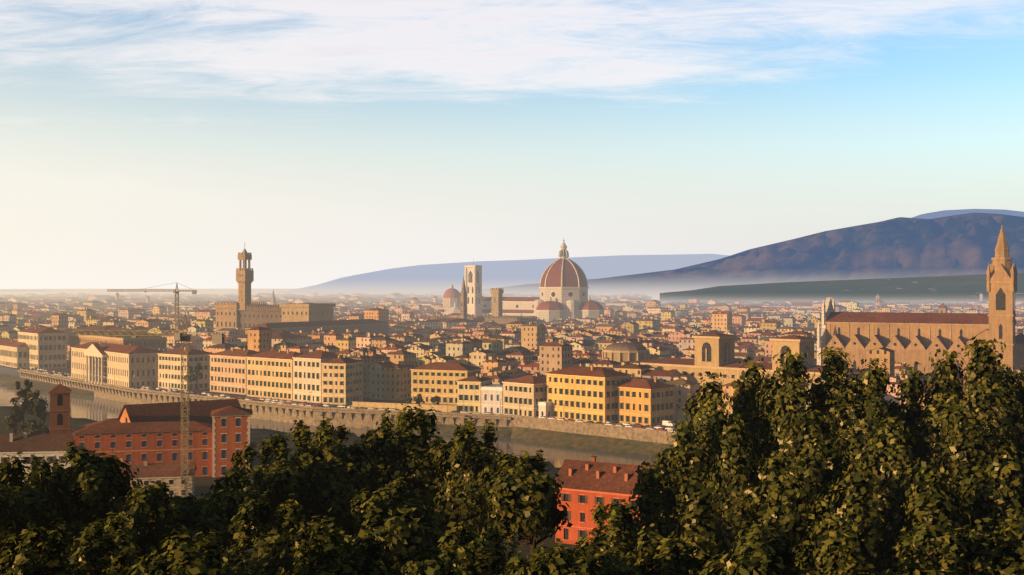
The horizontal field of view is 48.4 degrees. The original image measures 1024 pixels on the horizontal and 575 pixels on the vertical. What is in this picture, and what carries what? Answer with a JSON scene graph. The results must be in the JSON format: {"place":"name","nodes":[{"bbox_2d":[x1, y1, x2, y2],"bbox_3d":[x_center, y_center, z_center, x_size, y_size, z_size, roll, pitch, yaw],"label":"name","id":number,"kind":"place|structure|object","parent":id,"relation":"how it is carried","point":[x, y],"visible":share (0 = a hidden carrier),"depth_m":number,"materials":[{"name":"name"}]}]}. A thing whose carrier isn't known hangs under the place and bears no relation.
{"place":"outdoors","nodes":[
{"label":"outdoors","id":0,"kind":"place"},
{"bbox_2d":[0,406,577,574],"bbox_3d":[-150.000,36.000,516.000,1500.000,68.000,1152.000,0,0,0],"label":"hill","id":1,"kind":"structure","parent":0,"point":[204,484],"depth_m":394.15,"materials":[{"name":"green plant"}]},
{"bbox_2d":[0,384,655,544],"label":"buildings","id":2,"kind":"structure","parent":1,"relation":"on","point":[145,439],"depth_m":326.18,"materials":[{"name":"red brick"}]},
{"bbox_2d":[75,312,225,496],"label":"crane","id":3,"kind":"object","parent":2,"relation":"on","point":[216,338],"visible":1,"depth_m":299.19,"materials":[{"name":"metal"}]},
{"bbox_2d":[0,367,660,467],"bbox_3d":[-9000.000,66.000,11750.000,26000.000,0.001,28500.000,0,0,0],"label":"riverbank","id":4,"kind":"structure","parent":0,"point":[94,408],"depth_m":515.09,"materials":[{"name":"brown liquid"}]},
{"bbox_2d":[0,373,672,454],"bbox_3d":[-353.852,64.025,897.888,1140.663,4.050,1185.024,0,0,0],"label":"river","id":5,"kind":"structure","parent":0,"point":[583,441],"depth_m":488.33,"materials":[{"name":"liquid"}]},
{"bbox_2d":[0,289,688,428],"bbox_3d":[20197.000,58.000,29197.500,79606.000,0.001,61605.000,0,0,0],"label":"ground","id":6,"kind":"structure","parent":0,"point":[104,291],"depth_m":13218.97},
{"bbox_2d":[107,282,196,348],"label":"crane","id":7,"kind":"object","parent":6,"relation":"on","point":[177,298],"visible":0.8,"depth_m":799.67,"materials":[{"name":"metal"}]},
{"bbox_2d":[213,248,335,331],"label":"palace with tower","id":8,"kind":"structure","parent":6,"relation":"on","point":[243,312],"depth_m":999.32,"materials":[{"name":"stone"}]},
{"bbox_2d":[245,319,388,335],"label":"long building","id":9,"kind":"structure","parent":6,"relation":"on","point":[372,326],"depth_m":904.91,"materials":[{"name":"beige stone"}]},
{"bbox_2d":[0,325,674,425],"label":"riverfront buildings","id":10,"kind":"structure","parent":6,"relation":"on","point":[591,393],"depth_m":573.49,"materials":[{"name":"beige paint"}]},
{"bbox_2d":[270,276,536,323],"bbox_3d":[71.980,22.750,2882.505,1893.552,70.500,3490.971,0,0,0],"label":"church towers","id":11,"kind":"structure","parent":6,"relation":"on","point":[497,316],"depth_m":1163.81,"materials":[{"name":"stone"}]},
{"bbox_2d":[427,285,459,310],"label":"domed chapel","id":12,"kind":"structure","parent":6,"relation":"on","point":[451,295],"depth_m":1748.48,"materials":[{"name":"stone"}]},
{"bbox_2d":[0,316,1023,574],"bbox_3d":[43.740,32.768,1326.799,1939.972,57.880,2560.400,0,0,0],"label":"trees","id":13,"kind":"object","parent":6,"relation":"on","point":[590,552],"visible":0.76,"depth_m":75.72,"materials":[{"name":"green plant"}]},
{"bbox_2d":[0,292,1023,421],"bbox_3d":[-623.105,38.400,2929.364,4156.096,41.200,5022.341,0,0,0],"label":"city","id":14,"kind":"object","parent":6,"relation":"on","point":[497,353],"visible":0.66,"depth_m":949.68,"materials":[{"name":"tile"}]},
{"bbox_2d":[443,240,603,322],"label":"cathedral","id":15,"kind":"structure","parent":6,"relation":"on","point":[563,287],"depth_m":1327.24,"materials":[{"name":"stone"}]},
{"bbox_2d":[62,292,1023,346],"bbox_3d":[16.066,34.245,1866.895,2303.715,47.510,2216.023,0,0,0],"label":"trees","id":16,"kind":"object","parent":6,"relation":"on","point":[301,340],"visible":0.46,"depth_m":1109.81,"materials":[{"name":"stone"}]},
{"bbox_2d":[602,332,868,412],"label":"buildings","id":17,"kind":"structure","parent":6,"relation":"on","point":[715,351],"depth_m":514.34,"materials":[{"name":"beige stone"}]},
{"bbox_2d":[660,273,1023,303],"bbox_3d":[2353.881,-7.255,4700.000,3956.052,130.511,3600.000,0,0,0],"label":"hill","id":18,"kind":"structure","parent":6,"relation":"on","point":[949,289],"depth_m":3796.00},
{"bbox_2d":[817,226,1023,379],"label":"church","id":19,"kind":"structure","parent":6,"relation":"on","point":[910,338],"depth_m":585.45,"materials":[{"name":"stone"}]},
{"bbox_2d":[912,209,1023,218],"bbox_3d":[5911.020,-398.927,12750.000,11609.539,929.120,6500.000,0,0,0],"label":"distant hill","id":20,"kind":"structure","parent":6,"relation":"on","point":[938,214],"depth_m":12228.50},
{"bbox_2d":[17,369,675,443],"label":"embankment","id":21,"kind":"structure","parent":0,"point":[345,416],"depth_m":539.86,"materials":[{"name":"stone"}]},
{"bbox_2d":[32,360,665,424],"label":"lamps","id":22,"kind":"object","parent":21,"relation":"on","point":[397,395],"visible":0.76,"depth_m":521.86,"materials":[{"name":"grey"}]},
{"bbox_2d":[26,368,675,431],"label":"cars","id":23,"kind":"object","parent":21,"relation":"on","point":[639,425],"visible":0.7,"depth_m":553.02,"materials":[{"name":"paint"}]},
{"bbox_2d":[227,254,728,293],"bbox_3d":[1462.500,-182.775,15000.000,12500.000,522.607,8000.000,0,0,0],"label":"distant hill","id":24,"kind":"structure","parent":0,"point":[417,279],"depth_m":13264.26,"materials":[{"name":"blue"}]},
{"bbox_2d":[0,0,1023,288],"label":"sky","id":25,"kind":"structure","parent":0,"point":[145,144],"materials":[{"name":"blue"}]},
{"bbox_2d":[420,213,1023,299],"bbox_3d":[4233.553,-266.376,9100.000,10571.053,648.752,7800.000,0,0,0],"label":"mountain","id":26,"kind":"structure","parent":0,"point":[953,245],"depth_m":7112.54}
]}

